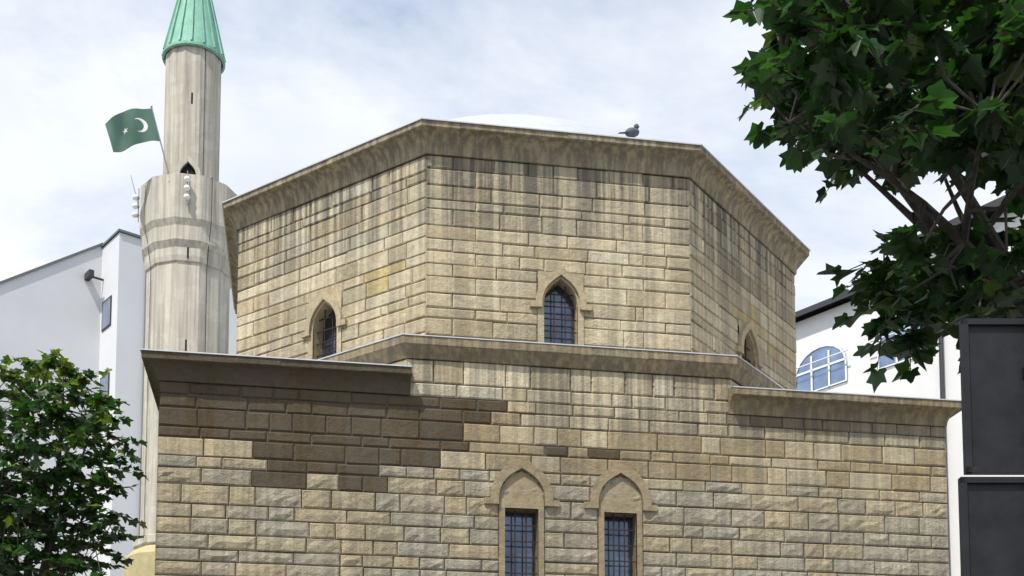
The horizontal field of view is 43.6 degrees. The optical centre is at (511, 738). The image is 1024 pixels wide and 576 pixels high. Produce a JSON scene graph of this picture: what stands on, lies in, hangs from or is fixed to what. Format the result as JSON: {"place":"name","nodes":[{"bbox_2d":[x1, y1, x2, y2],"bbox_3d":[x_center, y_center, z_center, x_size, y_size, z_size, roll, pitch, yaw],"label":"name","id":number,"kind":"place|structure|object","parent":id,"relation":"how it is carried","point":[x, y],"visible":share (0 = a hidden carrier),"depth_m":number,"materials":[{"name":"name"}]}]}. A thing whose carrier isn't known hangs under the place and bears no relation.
{"place":"outdoors","nodes":[
{"label":"outdoors","id":0,"kind":"place"},
{"bbox_2d":[0,348,149,575],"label":"maple tree","id":1,"kind":"object","parent":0,"point":[100,479],"depth_m":19.76,"materials":[{"name":"green plant"}]},
{"bbox_2d":[0,232,236,575],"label":"white building","id":2,"kind":"structure","parent":0,"point":[57,305],"depth_m":44.74,"materials":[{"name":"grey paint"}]},
{"bbox_2d":[0,229,146,535],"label":"roof trim","id":3,"kind":"structure","parent":2,"relation":"attached to","point":[110,238],"depth_m":44.87,"materials":[{"name":"grey metal"}]},
{"bbox_2d":[84,269,103,280],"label":"wall lamp","id":4,"kind":"object","parent":2,"relation":"attached to","point":[89,275],"visible":1,"depth_m":45.32,"materials":[{"name":"grey metal"}]},
{"bbox_2d":[100,298,109,407],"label":"white building windows","id":5,"kind":"structure","parent":2,"relation":"in","point":[105,319],"depth_m":45.17,"materials":[{"name":"glass"}]},
{"bbox_2d":[100,295,111,409],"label":"white window frames","id":6,"kind":"structure","parent":2,"relation":"in","point":[106,327],"depth_m":44.98,"materials":[{"name":"grey metal"}]},
{"bbox_2d":[124,544,154,575],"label":"minaret base","id":7,"kind":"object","parent":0,"point":[143,562],"depth_m":30.89,"materials":[{"name":"beige stone"}]},
{"bbox_2d":[133,45,237,549],"bbox_3d":[-8.272,-6.627,32.323,2.779,22.020,2.779,1,-5,-10],"label":"minaret","id":8,"kind":"object","parent":7,"relation":"on","point":[175,227],"visible":0.66,"depth_m":31.90,"materials":[{"name":"grey stone"}]},
{"bbox_2d":[131,105,169,203],"bbox_3d":[-9.168,-14.623,32.085,1.460,2.017,0.577,-3,-6,34],"label":"flagpole","id":9,"kind":"object","parent":8,"relation":"attached to","point":[151,106],"visible":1,"depth_m":31.76,"materials":[{"name":"grey metal"}]},
{"bbox_2d":[105,108,158,151],"bbox_3d":[-9.360,-14.966,31.575,1.321,1.286,0.252,1,-5,-10],"label":"flag","id":10,"kind":"object","parent":9,"relation":"attached to","point":[117,125],"visible":1,"depth_m":31.57,"materials":[{"name":"fabric"}]},
{"bbox_2d":[123,118,147,133],"bbox_3d":[-9.306,-15.106,31.587,0.608,0.410,0.180,1,-5,-10],"label":"minaret flag emblem","id":11,"kind":"object","parent":10,"relation":"on","point":[145,128],"visible":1,"depth_m":31.65,"materials":[{"name":"white fabric"}]},
{"bbox_2d":[137,170,187,221],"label":"minaret lamp fixings","id":12,"kind":"object","parent":8,"relation":"attached to","point":[139,198],"visible":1,"depth_m":32.48,"materials":[{"name":"grey metal"}]},
{"bbox_2d":[132,176,189,217],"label":"minaret lamp globes","id":13,"kind":"object","parent":12,"relation":"attached to","point":[186,196],"visible":1,"depth_m":31.59,"materials":[{"name":"white glass"}]},
{"bbox_2d":[144,49,212,521],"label":"minaret cables","id":14,"kind":"object","parent":8,"relation":"attached to","point":[206,272],"visible":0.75,"depth_m":31.92,"materials":[{"name":"grey metal"}]},
{"bbox_2d":[175,156,200,174],"bbox_3d":[-8.165,-13.952,32.257,0.623,1.404,0.230,1,-5,-10],"label":"door surround","id":15,"kind":"object","parent":8,"relation":"attached to","point":[182,164],"visible":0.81,"depth_m":32.20,"materials":[{"name":"beige stone"}]},
{"bbox_2d":[181,163,195,174],"bbox_3d":[-8.162,-13.881,32.231,0.400,1.258,0.001,1,-5,-9],"label":"minaret doorway","id":16,"kind":"structure","parent":8,"relation":"in","point":[189,168],"depth_m":32.27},
{"bbox_2d":[185,92,192,350],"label":"slit windows","id":17,"kind":"structure","parent":8,"relation":"in","point":[188,247],"depth_m":31.73,"materials":[{"name":"black"}]},
{"bbox_2d":[162,0,224,73],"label":"minaret roof","id":18,"kind":"structure","parent":8,"relation":"on","point":[197,39],"depth_m":32.80,"materials":[{"name":"green metal"}]},
{"bbox_2d":[161,0,225,61],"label":"roof ribs","id":19,"kind":"object","parent":18,"relation":"on","point":[203,36],"visible":0.61,"depth_m":32.89,"materials":[{"name":"green metal"}]},
{"bbox_2d":[0,0,1005,313],"label":"sky","id":20,"kind":"structure","parent":0,"point":[304,83],"materials":[{"name":"white"}]},
{"bbox_2d":[322,285,742,575],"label":"window frames","id":21,"kind":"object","parent":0,"point":[520,517],"visible":0.48,"depth_m":19.36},
{"bbox_2d":[316,285,750,575],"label":"window grilles","id":22,"kind":"object","parent":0,"point":[514,525],"visible":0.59,"depth_m":19.21,"materials":[{"name":"metal"}]},
{"bbox_2d":[450,114,618,135],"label":"dome","id":23,"kind":"structure","parent":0,"point":[534,121],"depth_m":21.82,"materials":[{"name":"white"}]},
{"bbox_2d":[141,119,961,575],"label":"mosque stone wall","id":24,"kind":"structure","parent":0,"point":[707,279],"depth_m":19.66,"materials":[{"name":"beige stone"}]},
{"bbox_2d":[140,117,960,401],"bbox_3d":[-0.081,-6.995,25.240,12.499,4.376,12.398,1,-5,-10],"label":"mosque lead flashing","id":25,"kind":"object","parent":24,"relation":"on","point":[728,171],"visible":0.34,"depth_m":19.88,"materials":[{"name":"grey metal"}]},
{"bbox_2d":[618,124,638,136],"bbox_3d":[1.879,-9.731,20.465,0.457,0.284,0.143,3,-6,-34],"label":"pigeon","id":26,"kind":"object","parent":24,"relation":"on","point":[632,131],"visible":0.99,"depth_m":20.43,"materials":[{"name":"grey"}]},
{"bbox_2d":[155,156,948,575],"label":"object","id":27,"kind":"object","parent":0,"point":[511,444],"visible":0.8,"depth_m":19.12,"materials":[{"name":"beige stone"}]},
{"bbox_2d":[722,0,1023,392],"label":"plane tree","id":28,"kind":"object","parent":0,"point":[990,58],"depth_m":7.28,"materials":[{"name":"green plant"}]},
{"bbox_2d":[795,213,1023,575],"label":"white building","id":29,"kind":"structure","parent":0,"point":[813,332],"depth_m":38.26,"materials":[{"name":"white paint"}]},
{"bbox_2d":[795,195,1005,570],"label":"roof edge trim","id":30,"kind":"structure","parent":29,"relation":"attached to","point":[815,309],"depth_m":32.42,"materials":[{"name":"grey"}]},
{"bbox_2d":[796,250,1010,390],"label":"white building frames","id":31,"kind":"structure","parent":29,"relation":"attached to","point":[829,363],"depth_m":39.70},
{"label":"ground","id":32,"kind":"structure","parent":0,"visible":0},
{"bbox_3d":[2.722,0.003,6.186,0.353,4.269,0.131,1,-5,-10],"label":"street sign pole","id":33,"kind":"object","parent":32,"relation":"on","visible":0},
{"bbox_2d":[958,318,1023,575],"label":"street sign panels","id":34,"kind":"object","parent":33,"relation":"attached to","point":[991,522],"visible":1,"depth_m":6.35,"materials":[{"name":"black metal"}]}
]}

